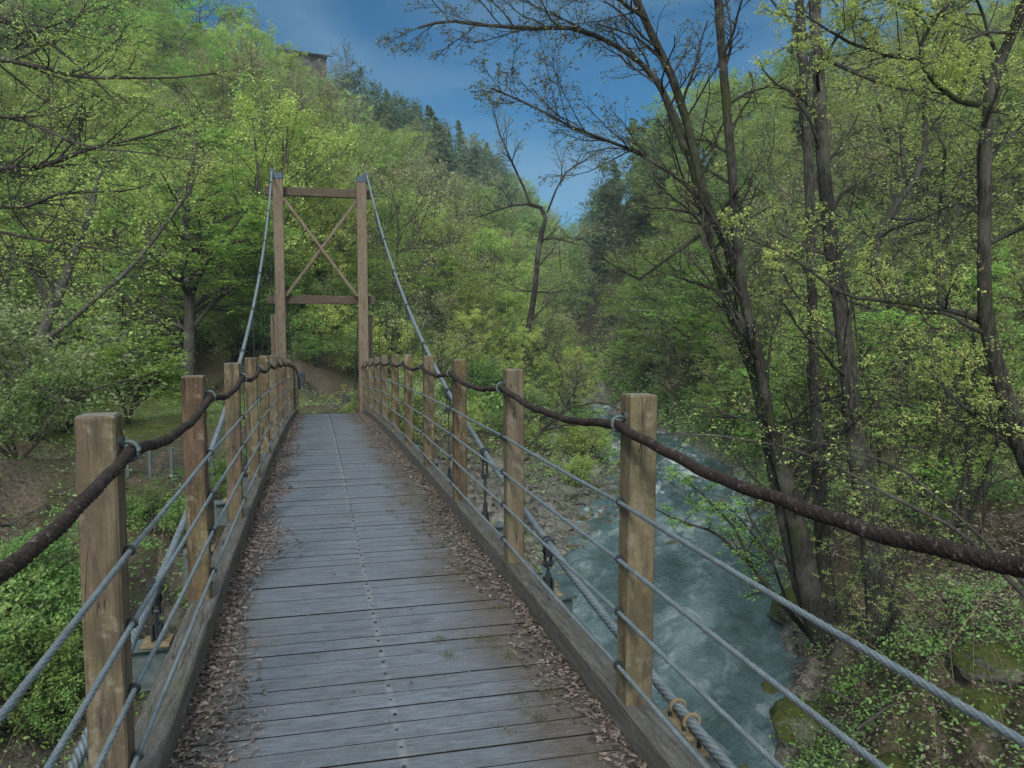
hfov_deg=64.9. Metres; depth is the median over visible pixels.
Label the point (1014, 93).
broadleaf tree
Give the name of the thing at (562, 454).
boulder
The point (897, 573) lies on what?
slender tree
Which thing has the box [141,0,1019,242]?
sky
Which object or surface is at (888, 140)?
slender tree
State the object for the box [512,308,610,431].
budding tree
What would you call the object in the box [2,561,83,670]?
shrub
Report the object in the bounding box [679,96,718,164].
broadleaf tree
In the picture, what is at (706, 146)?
broadleaf tree
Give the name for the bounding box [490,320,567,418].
broadleaf tree
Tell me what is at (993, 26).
slender tree
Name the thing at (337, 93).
budding tree
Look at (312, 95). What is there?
budding tree
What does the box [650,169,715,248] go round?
broadleaf tree
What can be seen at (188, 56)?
maple tree
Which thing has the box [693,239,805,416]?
budding tree
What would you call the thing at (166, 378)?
bush
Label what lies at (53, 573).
shrub
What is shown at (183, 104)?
broadleaf tree
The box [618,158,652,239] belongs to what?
conifer tree
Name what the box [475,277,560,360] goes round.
broadleaf tree
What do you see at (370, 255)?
broadleaf tree
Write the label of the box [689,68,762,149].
broadleaf tree
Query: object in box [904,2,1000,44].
broadleaf tree
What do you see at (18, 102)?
broadleaf tree
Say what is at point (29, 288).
maple tree
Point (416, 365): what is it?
shrub
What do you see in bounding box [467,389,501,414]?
shrub
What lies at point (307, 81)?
budding tree
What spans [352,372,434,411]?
shrub
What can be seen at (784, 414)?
shrub
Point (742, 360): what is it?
slender tree
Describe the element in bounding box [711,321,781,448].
slender tree
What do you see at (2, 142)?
maple tree
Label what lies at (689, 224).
broadleaf tree
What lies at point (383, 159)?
broadleaf tree
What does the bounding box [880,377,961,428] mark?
shrub
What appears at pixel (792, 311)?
slender tree
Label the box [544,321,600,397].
broadleaf tree
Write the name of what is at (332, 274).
shrub
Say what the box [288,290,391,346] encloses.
shrub
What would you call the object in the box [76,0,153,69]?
broadleaf tree
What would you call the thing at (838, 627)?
dry grass
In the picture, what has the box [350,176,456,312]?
broadleaf tree
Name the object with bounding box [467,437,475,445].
boulder
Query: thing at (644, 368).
maple tree
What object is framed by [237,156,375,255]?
maple tree
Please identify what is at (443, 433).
boulder
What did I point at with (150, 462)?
wire fence
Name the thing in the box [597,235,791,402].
maple tree
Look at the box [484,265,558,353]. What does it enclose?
broadleaf tree
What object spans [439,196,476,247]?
broadleaf tree
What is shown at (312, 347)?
shrub
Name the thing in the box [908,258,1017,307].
shrub
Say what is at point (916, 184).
conifer tree
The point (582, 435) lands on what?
shrub
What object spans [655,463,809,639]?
leaning sapling
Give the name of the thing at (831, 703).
boulder
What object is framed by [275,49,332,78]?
hilltop house
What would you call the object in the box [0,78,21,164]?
broadleaf tree
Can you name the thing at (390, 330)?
shrub
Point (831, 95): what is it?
slender tree
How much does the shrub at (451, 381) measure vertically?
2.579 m
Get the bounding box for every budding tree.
[0,0,37,55]
[0,0,43,120]
[5,0,85,61]
[138,73,230,239]
[153,145,261,317]
[167,40,217,107]
[178,30,314,192]
[211,9,282,71]
[235,54,330,151]
[267,76,340,162]
[268,42,300,71]
[281,67,354,148]
[283,66,385,172]
[289,151,388,294]
[323,144,481,356]
[329,94,384,151]
[368,160,436,269]
[385,140,440,227]
[387,191,475,321]
[398,148,463,265]
[398,281,489,405]
[420,162,468,246]
[444,208,495,270]
[453,251,524,351]
[462,222,549,353]
[507,294,571,402]
[508,270,576,327]
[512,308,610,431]
[608,296,654,362]
[618,292,652,350]
[632,304,708,431]
[637,344,685,418]
[657,197,703,275]
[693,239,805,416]
[728,182,855,363]
[742,111,969,321]
[782,95,937,287]
[810,21,914,177]
[825,38,916,202]
[829,26,980,214]
[877,360,978,533]
[880,287,1023,542]
[978,388,1023,479]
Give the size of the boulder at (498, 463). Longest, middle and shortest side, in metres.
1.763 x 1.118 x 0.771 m
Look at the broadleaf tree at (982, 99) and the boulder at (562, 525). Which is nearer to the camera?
the boulder at (562, 525)
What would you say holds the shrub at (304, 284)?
on the ground at (32, 492)
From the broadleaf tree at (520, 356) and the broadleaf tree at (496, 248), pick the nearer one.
the broadleaf tree at (520, 356)
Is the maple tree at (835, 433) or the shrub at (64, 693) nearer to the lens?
the shrub at (64, 693)
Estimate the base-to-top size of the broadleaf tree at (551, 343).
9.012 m
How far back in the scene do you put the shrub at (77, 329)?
44.07 m
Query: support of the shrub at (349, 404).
on the ground at (32, 492)
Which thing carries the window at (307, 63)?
in the hilltop house
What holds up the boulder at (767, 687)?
on the ground at (32, 492)
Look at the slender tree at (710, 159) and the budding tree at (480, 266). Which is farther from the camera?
the slender tree at (710, 159)
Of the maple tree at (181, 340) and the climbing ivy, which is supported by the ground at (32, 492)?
the maple tree at (181, 340)
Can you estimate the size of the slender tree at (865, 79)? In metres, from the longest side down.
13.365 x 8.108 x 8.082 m
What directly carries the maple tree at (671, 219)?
on the ground at (32, 492)
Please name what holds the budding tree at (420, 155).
on the ground at (32, 492)
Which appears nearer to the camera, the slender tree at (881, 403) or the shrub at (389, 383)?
the slender tree at (881, 403)
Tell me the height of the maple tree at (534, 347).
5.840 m
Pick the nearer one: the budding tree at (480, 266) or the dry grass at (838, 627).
the dry grass at (838, 627)
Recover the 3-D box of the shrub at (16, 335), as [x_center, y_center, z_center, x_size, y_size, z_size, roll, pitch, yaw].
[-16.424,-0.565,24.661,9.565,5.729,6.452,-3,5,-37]
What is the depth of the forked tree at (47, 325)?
23.74 m
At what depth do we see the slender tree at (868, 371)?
28.91 m
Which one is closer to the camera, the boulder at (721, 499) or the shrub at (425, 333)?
the boulder at (721, 499)
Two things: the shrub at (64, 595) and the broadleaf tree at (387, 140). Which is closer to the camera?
the shrub at (64, 595)
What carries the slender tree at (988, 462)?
on the ground at (32, 492)
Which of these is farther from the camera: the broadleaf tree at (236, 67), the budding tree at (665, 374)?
the broadleaf tree at (236, 67)
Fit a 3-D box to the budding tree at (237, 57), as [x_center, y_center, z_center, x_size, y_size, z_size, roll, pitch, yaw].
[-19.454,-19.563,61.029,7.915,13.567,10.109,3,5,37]
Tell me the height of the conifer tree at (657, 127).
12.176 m
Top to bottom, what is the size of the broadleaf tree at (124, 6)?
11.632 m
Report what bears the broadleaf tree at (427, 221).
on the ground at (32, 492)
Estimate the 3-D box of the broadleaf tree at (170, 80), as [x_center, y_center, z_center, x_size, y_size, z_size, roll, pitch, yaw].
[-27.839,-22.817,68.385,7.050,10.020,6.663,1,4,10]
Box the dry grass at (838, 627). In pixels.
[0,471,1023,767]
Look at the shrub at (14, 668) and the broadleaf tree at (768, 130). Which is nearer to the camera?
the shrub at (14, 668)
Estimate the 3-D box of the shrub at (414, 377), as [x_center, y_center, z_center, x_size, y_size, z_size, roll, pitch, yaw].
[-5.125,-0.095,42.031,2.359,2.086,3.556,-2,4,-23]
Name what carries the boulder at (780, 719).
on the ground at (32, 492)
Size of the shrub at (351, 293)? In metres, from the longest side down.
7.219 x 5.071 x 4.410 m
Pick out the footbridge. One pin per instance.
(376, 602)
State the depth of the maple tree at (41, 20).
73.24 m
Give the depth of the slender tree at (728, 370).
42.89 m
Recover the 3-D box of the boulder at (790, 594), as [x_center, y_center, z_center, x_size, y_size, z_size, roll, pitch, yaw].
[6.708,5.225,18.994,0.884,0.718,0.853,-3,23,-9]
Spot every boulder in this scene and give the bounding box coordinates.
[437,431,445,437]
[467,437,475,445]
[478,489,497,501]
[484,457,502,467]
[492,512,526,527]
[524,447,530,459]
[524,491,533,503]
[524,534,540,544]
[536,445,549,452]
[546,485,560,490]
[555,449,564,457]
[557,521,572,531]
[559,485,579,500]
[578,495,590,504]
[578,516,586,520]
[587,467,601,474]
[597,484,617,489]
[666,540,677,544]
[713,498,725,502]
[728,539,745,545]
[739,760,749,767]
[753,500,766,509]
[760,681,777,693]
[764,513,777,528]
[768,600,785,624]
[770,701,827,754]
[771,694,807,716]
[776,587,801,621]
[821,679,856,708]
[861,751,911,767]
[939,686,1010,741]
[946,642,1023,689]
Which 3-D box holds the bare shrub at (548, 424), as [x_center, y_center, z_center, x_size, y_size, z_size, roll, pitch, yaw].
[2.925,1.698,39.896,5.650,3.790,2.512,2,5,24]
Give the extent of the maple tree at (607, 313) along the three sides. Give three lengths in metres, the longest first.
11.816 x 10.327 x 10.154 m
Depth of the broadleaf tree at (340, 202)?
42.98 m
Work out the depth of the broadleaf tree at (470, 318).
45.34 m
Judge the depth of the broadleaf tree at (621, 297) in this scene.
79.57 m
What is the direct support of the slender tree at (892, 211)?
on the ground at (32, 492)
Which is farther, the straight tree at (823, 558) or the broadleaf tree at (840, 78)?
the broadleaf tree at (840, 78)
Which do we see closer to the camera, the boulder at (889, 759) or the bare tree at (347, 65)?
the boulder at (889, 759)
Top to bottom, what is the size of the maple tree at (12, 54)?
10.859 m
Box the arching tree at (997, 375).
[716,0,1023,477]
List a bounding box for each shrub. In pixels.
[0,271,186,442]
[0,281,146,425]
[0,349,131,431]
[0,350,127,458]
[0,502,167,658]
[0,524,80,596]
[0,539,79,660]
[0,558,135,694]
[0,603,84,741]
[0,656,84,751]
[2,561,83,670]
[4,313,62,349]
[5,645,86,728]
[6,533,80,608]
[12,325,126,399]
[23,287,119,345]
[41,553,80,599]
[43,580,131,647]
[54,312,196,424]
[126,495,158,524]
[128,483,171,515]
[129,491,185,543]
[135,323,171,351]
[152,465,226,500]
[173,310,226,354]
[195,297,290,357]
[197,247,339,319]
[201,307,269,363]
[208,454,244,488]
[220,445,245,468]
[234,304,325,356]
[247,251,355,307]
[247,274,371,334]
[265,279,415,347]
[267,267,372,321]
[286,304,357,350]
[286,331,338,367]
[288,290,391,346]
[302,246,374,311]
[311,265,381,313]
[311,328,387,375]
[325,387,403,417]
[336,326,385,353]
[337,319,414,369]
[337,384,450,442]
[351,299,429,357]
[351,350,451,405]
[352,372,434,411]
[380,367,469,439]
[388,364,435,388]
[399,355,448,387]
[402,339,435,352]
[404,338,435,353]
[412,327,442,348]
[413,400,447,430]
[414,329,468,378]
[418,361,481,400]
[434,393,490,435]
[434,394,448,407]
[441,383,489,402]
[446,349,558,409]
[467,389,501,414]
[473,353,511,381]
[479,409,502,434]
[480,364,503,382]
[485,378,561,419]
[524,379,585,426]
[524,380,620,449]
[524,420,543,442]
[524,425,565,454]
[533,421,613,459]
[545,452,598,487]
[550,416,600,440]
[565,434,601,453]
[746,413,781,439]
[774,401,793,424]
[877,243,937,277]
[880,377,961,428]
[883,253,947,291]
[890,268,959,302]
[899,362,944,421]
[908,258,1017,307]
[908,401,959,445]
[926,354,1023,416]
[937,434,1003,465]
[945,320,1023,364]
[972,233,1023,275]
[983,348,1023,422]
[992,212,1023,255]
[1005,277,1023,311]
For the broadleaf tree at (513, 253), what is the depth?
86.14 m
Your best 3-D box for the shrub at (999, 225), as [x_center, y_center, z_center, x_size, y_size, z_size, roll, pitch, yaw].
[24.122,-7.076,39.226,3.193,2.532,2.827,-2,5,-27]
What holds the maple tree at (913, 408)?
on the ground at (32, 492)
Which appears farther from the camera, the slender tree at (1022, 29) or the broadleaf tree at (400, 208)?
the broadleaf tree at (400, 208)
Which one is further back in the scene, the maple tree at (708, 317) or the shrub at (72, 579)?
the maple tree at (708, 317)
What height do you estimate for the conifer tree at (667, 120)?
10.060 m
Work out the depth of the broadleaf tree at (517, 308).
55.05 m
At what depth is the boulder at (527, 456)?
37.77 m
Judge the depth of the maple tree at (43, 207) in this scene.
48.84 m
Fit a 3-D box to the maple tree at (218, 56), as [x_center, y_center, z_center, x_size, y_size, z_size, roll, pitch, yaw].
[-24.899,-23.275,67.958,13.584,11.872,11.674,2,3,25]
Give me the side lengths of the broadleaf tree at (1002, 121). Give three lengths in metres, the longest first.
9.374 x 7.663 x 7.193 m
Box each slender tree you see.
[642,131,760,311]
[649,163,729,358]
[665,80,760,238]
[673,308,721,400]
[677,187,800,331]
[684,333,741,437]
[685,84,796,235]
[693,323,768,423]
[694,286,762,422]
[696,310,753,450]
[704,286,743,367]
[706,293,805,435]
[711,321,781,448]
[713,133,881,391]
[715,0,1023,506]
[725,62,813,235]
[728,232,889,532]
[734,333,840,486]
[745,238,835,421]
[749,257,875,403]
[753,14,888,267]
[756,336,834,488]
[773,287,870,452]
[775,266,891,477]
[777,25,870,154]
[783,0,1023,444]
[784,210,952,487]
[786,315,882,440]
[794,259,944,581]
[813,406,945,686]
[816,60,957,322]
[818,287,899,418]
[830,27,1023,474]
[832,26,911,182]
[834,0,1023,350]
[841,170,1023,516]
[841,403,961,650]
[866,57,1023,357]
[870,0,1019,204]
[873,49,1010,262]
[886,1,1023,293]
[894,283,1023,566]
[895,217,1023,459]
[914,211,1023,523]
[923,0,1023,246]
[925,271,1023,547]
[946,0,1020,178]
[950,5,1023,117]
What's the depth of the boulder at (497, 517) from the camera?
25.04 m
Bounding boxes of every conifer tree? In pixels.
[614,180,650,272]
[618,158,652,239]
[644,120,669,222]
[655,114,691,199]
[765,25,831,163]
[766,21,810,143]
[786,46,836,160]
[830,16,897,146]
[878,9,923,135]
[900,64,977,247]
[909,0,977,142]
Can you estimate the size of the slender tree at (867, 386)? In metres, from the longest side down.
6.929 x 3.467 x 3.002 m
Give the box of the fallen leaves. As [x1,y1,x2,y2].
[169,412,646,767]
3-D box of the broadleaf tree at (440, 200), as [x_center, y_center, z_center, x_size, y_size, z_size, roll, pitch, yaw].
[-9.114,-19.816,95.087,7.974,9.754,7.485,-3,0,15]
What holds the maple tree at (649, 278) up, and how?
on the ground at (32, 492)
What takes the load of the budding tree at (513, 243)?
on the ground at (32, 492)
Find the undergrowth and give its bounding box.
[0,112,1023,767]
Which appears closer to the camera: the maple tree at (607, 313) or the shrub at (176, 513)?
the shrub at (176, 513)
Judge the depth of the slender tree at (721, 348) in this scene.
47.41 m
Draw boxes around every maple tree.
[0,0,63,62]
[0,28,141,140]
[0,30,54,100]
[0,130,37,229]
[0,146,121,266]
[0,179,75,292]
[0,210,61,330]
[0,221,85,318]
[1,0,106,87]
[11,20,116,104]
[28,132,170,279]
[29,106,310,375]
[53,0,185,90]
[56,30,132,104]
[73,181,272,380]
[81,17,186,114]
[118,0,204,70]
[137,6,240,76]
[148,27,307,153]
[155,42,237,106]
[167,82,327,203]
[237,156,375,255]
[238,90,275,141]
[305,129,386,214]
[313,139,392,213]
[316,245,417,324]
[331,173,408,245]
[389,244,504,357]
[493,325,572,379]
[545,343,607,405]
[592,267,668,348]
[593,305,673,392]
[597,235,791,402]
[604,252,728,380]
[607,318,681,388]
[655,212,697,250]
[670,291,772,388]
[690,297,781,378]
[692,365,749,440]
[703,318,771,393]
[708,304,805,371]
[708,342,809,436]
[718,285,893,445]
[739,325,885,438]
[806,312,933,398]
[817,241,1023,526]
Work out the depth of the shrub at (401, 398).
25.69 m
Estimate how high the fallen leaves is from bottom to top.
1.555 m
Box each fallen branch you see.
[0,504,56,525]
[823,685,866,704]
[854,699,905,732]
[917,598,1021,644]
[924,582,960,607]
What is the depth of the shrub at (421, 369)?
42.71 m
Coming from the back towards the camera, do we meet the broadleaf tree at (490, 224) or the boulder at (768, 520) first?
the broadleaf tree at (490, 224)
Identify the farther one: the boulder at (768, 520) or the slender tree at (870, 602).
the boulder at (768, 520)
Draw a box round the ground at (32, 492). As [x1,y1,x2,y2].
[0,0,1023,767]
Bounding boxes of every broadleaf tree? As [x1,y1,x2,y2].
[0,0,37,40]
[0,37,67,214]
[0,43,142,241]
[0,63,42,153]
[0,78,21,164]
[19,141,232,389]
[27,63,140,183]
[34,105,194,317]
[59,60,162,175]
[64,0,141,68]
[68,42,153,176]
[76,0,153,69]
[76,0,161,48]
[80,69,177,178]
[98,113,191,268]
[106,29,164,107]
[117,55,189,136]
[123,8,189,79]
[123,105,209,204]
[130,91,226,185]
[141,56,235,144]
[146,147,242,261]
[169,63,364,338]
[180,55,285,194]
[186,47,271,121]
[193,185,257,319]
[195,23,240,90]
[199,72,387,309]
[211,12,293,121]
[216,120,356,261]
[230,195,340,306]
[244,44,311,132]
[259,144,357,263]
[267,87,341,146]
[284,176,375,307]
[292,97,353,156]
[293,85,359,176]
[296,181,403,274]
[306,121,405,247]
[324,130,413,236]
[333,114,416,209]
[333,181,439,302]
[334,223,420,352]
[343,133,410,231]
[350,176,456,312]
[360,130,416,178]
[362,119,410,178]
[365,124,438,234]
[406,193,448,266]
[410,177,461,241]
[410,213,504,328]
[421,181,453,244]
[423,217,487,299]
[438,219,538,354]
[438,303,506,385]
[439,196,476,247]
[439,268,509,376]
[455,201,540,272]
[470,282,534,363]
[475,232,534,285]
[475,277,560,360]
[476,204,525,262]
[476,280,540,368]
[480,259,549,325]
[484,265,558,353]
[487,228,536,273]
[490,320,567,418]
[506,286,575,389]
[511,245,541,294]
[513,307,573,382]
[539,344,605,415]
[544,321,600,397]
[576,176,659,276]
[578,248,643,341]
[610,283,648,340]
[613,234,672,307]
[617,122,691,234]
[624,281,706,380]
[625,148,708,254]
[631,224,723,332]
[649,257,731,340]
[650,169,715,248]
[664,304,713,377]
[668,117,765,239]
[676,210,711,241]
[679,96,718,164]
[687,76,751,166]
[688,72,772,168]
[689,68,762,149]
[699,109,769,179]
[703,101,759,160]
[706,151,837,310]
[719,80,798,204]
[723,109,803,209]
[731,56,812,180]
[741,106,776,149]
[745,52,789,118]
[772,42,847,135]
[800,42,897,162]
[809,39,864,153]
[813,80,915,220]
[840,47,918,165]
[846,6,937,55]
[894,55,980,163]
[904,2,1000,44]
[905,6,1023,235]
[910,1,1021,146]
[944,34,1023,191]
[950,57,1023,226]
[977,1,1020,110]
[991,0,1022,95]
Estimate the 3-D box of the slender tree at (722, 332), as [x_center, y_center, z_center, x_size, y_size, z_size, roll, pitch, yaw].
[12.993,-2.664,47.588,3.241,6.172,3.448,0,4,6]
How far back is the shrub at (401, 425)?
25.58 m
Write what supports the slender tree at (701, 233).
on the ground at (32, 492)
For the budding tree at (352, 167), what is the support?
on the ground at (32, 492)
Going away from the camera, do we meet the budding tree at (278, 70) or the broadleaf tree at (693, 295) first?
the broadleaf tree at (693, 295)
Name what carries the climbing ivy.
attached to the leaning tree at (801, 562)
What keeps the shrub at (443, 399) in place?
on the ground at (32, 492)
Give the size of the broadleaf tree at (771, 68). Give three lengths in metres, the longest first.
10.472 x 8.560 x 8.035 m
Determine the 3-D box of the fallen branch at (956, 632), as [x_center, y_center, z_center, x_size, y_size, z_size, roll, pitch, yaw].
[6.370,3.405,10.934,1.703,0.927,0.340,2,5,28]
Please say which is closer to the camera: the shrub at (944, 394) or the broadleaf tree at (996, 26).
the shrub at (944, 394)
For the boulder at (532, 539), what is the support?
on the ground at (32, 492)
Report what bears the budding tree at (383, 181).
on the ground at (32, 492)
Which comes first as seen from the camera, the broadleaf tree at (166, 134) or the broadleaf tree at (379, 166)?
the broadleaf tree at (166, 134)
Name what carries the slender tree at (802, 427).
on the ground at (32, 492)
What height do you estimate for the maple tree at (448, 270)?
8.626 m
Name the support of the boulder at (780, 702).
on the ground at (32, 492)
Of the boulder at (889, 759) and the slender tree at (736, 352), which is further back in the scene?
the slender tree at (736, 352)
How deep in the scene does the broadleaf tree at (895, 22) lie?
78.73 m
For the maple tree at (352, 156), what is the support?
on the ground at (32, 492)
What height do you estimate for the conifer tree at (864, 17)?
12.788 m
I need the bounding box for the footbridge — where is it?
[0,168,1023,767]
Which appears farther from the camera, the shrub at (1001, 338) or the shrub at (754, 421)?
the shrub at (754, 421)
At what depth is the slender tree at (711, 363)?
44.85 m
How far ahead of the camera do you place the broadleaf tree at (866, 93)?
55.64 m
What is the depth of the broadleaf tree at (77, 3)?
81.50 m
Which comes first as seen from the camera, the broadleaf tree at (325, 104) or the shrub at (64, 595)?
the shrub at (64, 595)
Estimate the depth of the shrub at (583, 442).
42.24 m
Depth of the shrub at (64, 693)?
11.10 m
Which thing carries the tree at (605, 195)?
on the ground at (32, 492)
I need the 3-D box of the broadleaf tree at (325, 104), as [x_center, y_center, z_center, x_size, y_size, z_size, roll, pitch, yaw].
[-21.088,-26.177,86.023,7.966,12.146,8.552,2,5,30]
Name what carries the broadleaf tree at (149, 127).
on the ground at (32, 492)
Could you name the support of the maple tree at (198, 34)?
on the ground at (32, 492)
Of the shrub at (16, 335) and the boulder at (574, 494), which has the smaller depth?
the shrub at (16, 335)
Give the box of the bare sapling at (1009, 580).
[657,392,1023,597]
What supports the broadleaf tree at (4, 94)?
on the ground at (32, 492)
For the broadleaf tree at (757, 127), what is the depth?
93.53 m
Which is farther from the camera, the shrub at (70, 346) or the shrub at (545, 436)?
the shrub at (545, 436)
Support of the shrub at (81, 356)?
on the ground at (32, 492)
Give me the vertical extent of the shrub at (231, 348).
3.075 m
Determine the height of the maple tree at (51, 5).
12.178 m
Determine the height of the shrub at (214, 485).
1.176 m
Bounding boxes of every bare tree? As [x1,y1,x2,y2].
[328,38,365,119]
[443,81,623,368]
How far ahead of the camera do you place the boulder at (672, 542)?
26.45 m
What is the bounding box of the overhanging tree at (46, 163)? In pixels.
[0,0,268,340]
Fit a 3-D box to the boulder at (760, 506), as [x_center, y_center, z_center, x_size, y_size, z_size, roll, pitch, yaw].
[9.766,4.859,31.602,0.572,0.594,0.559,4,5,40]
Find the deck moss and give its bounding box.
[375,482,612,766]
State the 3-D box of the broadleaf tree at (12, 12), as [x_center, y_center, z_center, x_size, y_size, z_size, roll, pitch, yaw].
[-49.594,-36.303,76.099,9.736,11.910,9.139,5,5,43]
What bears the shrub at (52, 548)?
on the ground at (32, 492)
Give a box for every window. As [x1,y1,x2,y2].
[303,58,309,64]
[315,60,321,66]
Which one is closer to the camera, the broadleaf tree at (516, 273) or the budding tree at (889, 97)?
the budding tree at (889, 97)
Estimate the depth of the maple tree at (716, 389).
44.48 m
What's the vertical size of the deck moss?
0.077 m
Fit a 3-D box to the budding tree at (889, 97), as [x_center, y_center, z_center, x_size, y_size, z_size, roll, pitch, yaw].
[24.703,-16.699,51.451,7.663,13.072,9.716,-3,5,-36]
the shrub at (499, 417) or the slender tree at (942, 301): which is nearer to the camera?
the slender tree at (942, 301)
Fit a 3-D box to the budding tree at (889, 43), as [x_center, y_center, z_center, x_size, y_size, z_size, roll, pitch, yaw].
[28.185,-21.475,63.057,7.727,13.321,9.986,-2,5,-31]
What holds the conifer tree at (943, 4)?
on the ground at (32, 492)
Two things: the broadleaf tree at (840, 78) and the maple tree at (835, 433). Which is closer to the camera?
the maple tree at (835, 433)
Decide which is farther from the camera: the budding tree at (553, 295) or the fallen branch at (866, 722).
the budding tree at (553, 295)
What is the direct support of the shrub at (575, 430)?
on the ground at (32, 492)
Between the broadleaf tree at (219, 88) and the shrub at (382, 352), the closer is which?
the shrub at (382, 352)
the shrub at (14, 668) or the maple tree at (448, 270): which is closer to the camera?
the shrub at (14, 668)
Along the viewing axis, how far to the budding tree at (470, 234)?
83.75 m
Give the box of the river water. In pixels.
[534,390,809,767]
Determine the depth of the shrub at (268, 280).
42.34 m
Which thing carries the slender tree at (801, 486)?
on the ground at (32, 492)
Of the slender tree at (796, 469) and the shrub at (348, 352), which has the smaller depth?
the slender tree at (796, 469)
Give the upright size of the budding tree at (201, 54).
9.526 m
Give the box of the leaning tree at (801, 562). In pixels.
[373,0,908,656]
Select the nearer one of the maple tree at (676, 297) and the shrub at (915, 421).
the shrub at (915, 421)
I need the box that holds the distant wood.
[0,0,798,331]
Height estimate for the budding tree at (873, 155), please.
12.783 m
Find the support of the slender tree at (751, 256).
on the ground at (32, 492)
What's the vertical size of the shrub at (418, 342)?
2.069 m
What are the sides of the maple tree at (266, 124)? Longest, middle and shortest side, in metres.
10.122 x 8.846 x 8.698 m
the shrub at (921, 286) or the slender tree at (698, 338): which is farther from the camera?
the slender tree at (698, 338)
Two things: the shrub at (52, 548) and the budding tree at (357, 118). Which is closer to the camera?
the shrub at (52, 548)
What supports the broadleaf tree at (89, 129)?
on the ground at (32, 492)
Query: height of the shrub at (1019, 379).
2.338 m
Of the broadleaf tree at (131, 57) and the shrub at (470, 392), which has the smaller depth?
the shrub at (470, 392)
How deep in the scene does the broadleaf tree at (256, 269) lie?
40.10 m
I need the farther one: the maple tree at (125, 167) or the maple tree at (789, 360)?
the maple tree at (125, 167)
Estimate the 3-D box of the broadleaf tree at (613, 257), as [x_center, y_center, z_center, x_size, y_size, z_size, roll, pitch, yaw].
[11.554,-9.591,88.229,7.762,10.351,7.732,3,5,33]
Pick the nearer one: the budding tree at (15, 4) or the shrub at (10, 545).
the shrub at (10, 545)
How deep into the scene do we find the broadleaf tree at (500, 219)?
96.00 m
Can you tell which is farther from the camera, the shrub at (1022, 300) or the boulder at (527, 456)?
the boulder at (527, 456)
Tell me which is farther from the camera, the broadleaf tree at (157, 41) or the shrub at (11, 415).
the broadleaf tree at (157, 41)
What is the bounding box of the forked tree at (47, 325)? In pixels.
[0,143,245,432]
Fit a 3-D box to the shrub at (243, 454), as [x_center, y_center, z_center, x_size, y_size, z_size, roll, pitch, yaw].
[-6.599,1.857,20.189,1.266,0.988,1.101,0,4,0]
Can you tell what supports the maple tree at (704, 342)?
on the ground at (32, 492)
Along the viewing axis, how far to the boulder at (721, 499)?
32.61 m
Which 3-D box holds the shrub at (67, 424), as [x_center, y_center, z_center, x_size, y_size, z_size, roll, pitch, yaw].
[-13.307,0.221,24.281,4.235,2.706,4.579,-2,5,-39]
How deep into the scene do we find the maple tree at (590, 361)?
58.56 m
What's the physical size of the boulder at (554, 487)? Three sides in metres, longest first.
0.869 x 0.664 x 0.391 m
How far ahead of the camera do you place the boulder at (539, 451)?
40.35 m
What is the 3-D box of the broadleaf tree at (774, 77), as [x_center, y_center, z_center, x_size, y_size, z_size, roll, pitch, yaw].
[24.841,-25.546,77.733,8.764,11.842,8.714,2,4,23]
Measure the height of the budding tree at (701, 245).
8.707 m
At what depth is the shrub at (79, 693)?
11.69 m
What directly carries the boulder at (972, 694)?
on the ground at (32, 492)
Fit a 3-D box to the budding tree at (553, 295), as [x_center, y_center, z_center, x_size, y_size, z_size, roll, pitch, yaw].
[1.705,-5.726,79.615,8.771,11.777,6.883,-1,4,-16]
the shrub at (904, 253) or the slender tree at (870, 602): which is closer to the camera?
the slender tree at (870, 602)
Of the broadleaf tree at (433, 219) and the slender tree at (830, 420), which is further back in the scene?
the broadleaf tree at (433, 219)
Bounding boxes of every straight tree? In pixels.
[752,0,953,661]
[761,0,891,617]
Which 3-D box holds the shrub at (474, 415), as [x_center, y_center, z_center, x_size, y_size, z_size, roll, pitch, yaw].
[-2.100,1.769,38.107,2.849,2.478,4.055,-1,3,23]
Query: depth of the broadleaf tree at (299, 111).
82.64 m
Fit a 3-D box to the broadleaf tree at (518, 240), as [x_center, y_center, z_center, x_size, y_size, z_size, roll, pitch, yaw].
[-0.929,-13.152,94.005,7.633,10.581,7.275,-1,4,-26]
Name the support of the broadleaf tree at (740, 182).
on the ground at (32, 492)
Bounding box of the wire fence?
[125,437,225,483]
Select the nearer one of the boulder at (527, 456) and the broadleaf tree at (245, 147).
the boulder at (527, 456)
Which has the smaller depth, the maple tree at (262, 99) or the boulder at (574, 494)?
the boulder at (574, 494)
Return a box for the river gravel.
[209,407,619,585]
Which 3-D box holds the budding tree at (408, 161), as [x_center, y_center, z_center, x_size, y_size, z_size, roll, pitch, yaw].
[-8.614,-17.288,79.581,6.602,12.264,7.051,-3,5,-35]
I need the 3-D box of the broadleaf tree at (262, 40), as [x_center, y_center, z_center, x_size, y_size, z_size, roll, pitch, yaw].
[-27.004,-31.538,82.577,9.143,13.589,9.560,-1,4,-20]
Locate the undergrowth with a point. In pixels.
(834, 752)
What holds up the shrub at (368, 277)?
on the ground at (32, 492)
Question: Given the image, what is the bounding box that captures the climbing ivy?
[705,243,805,505]
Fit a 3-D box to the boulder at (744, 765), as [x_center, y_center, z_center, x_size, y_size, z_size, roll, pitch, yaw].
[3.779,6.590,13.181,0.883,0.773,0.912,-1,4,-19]
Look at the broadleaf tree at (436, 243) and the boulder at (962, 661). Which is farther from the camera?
the broadleaf tree at (436, 243)
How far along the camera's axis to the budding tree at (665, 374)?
55.58 m

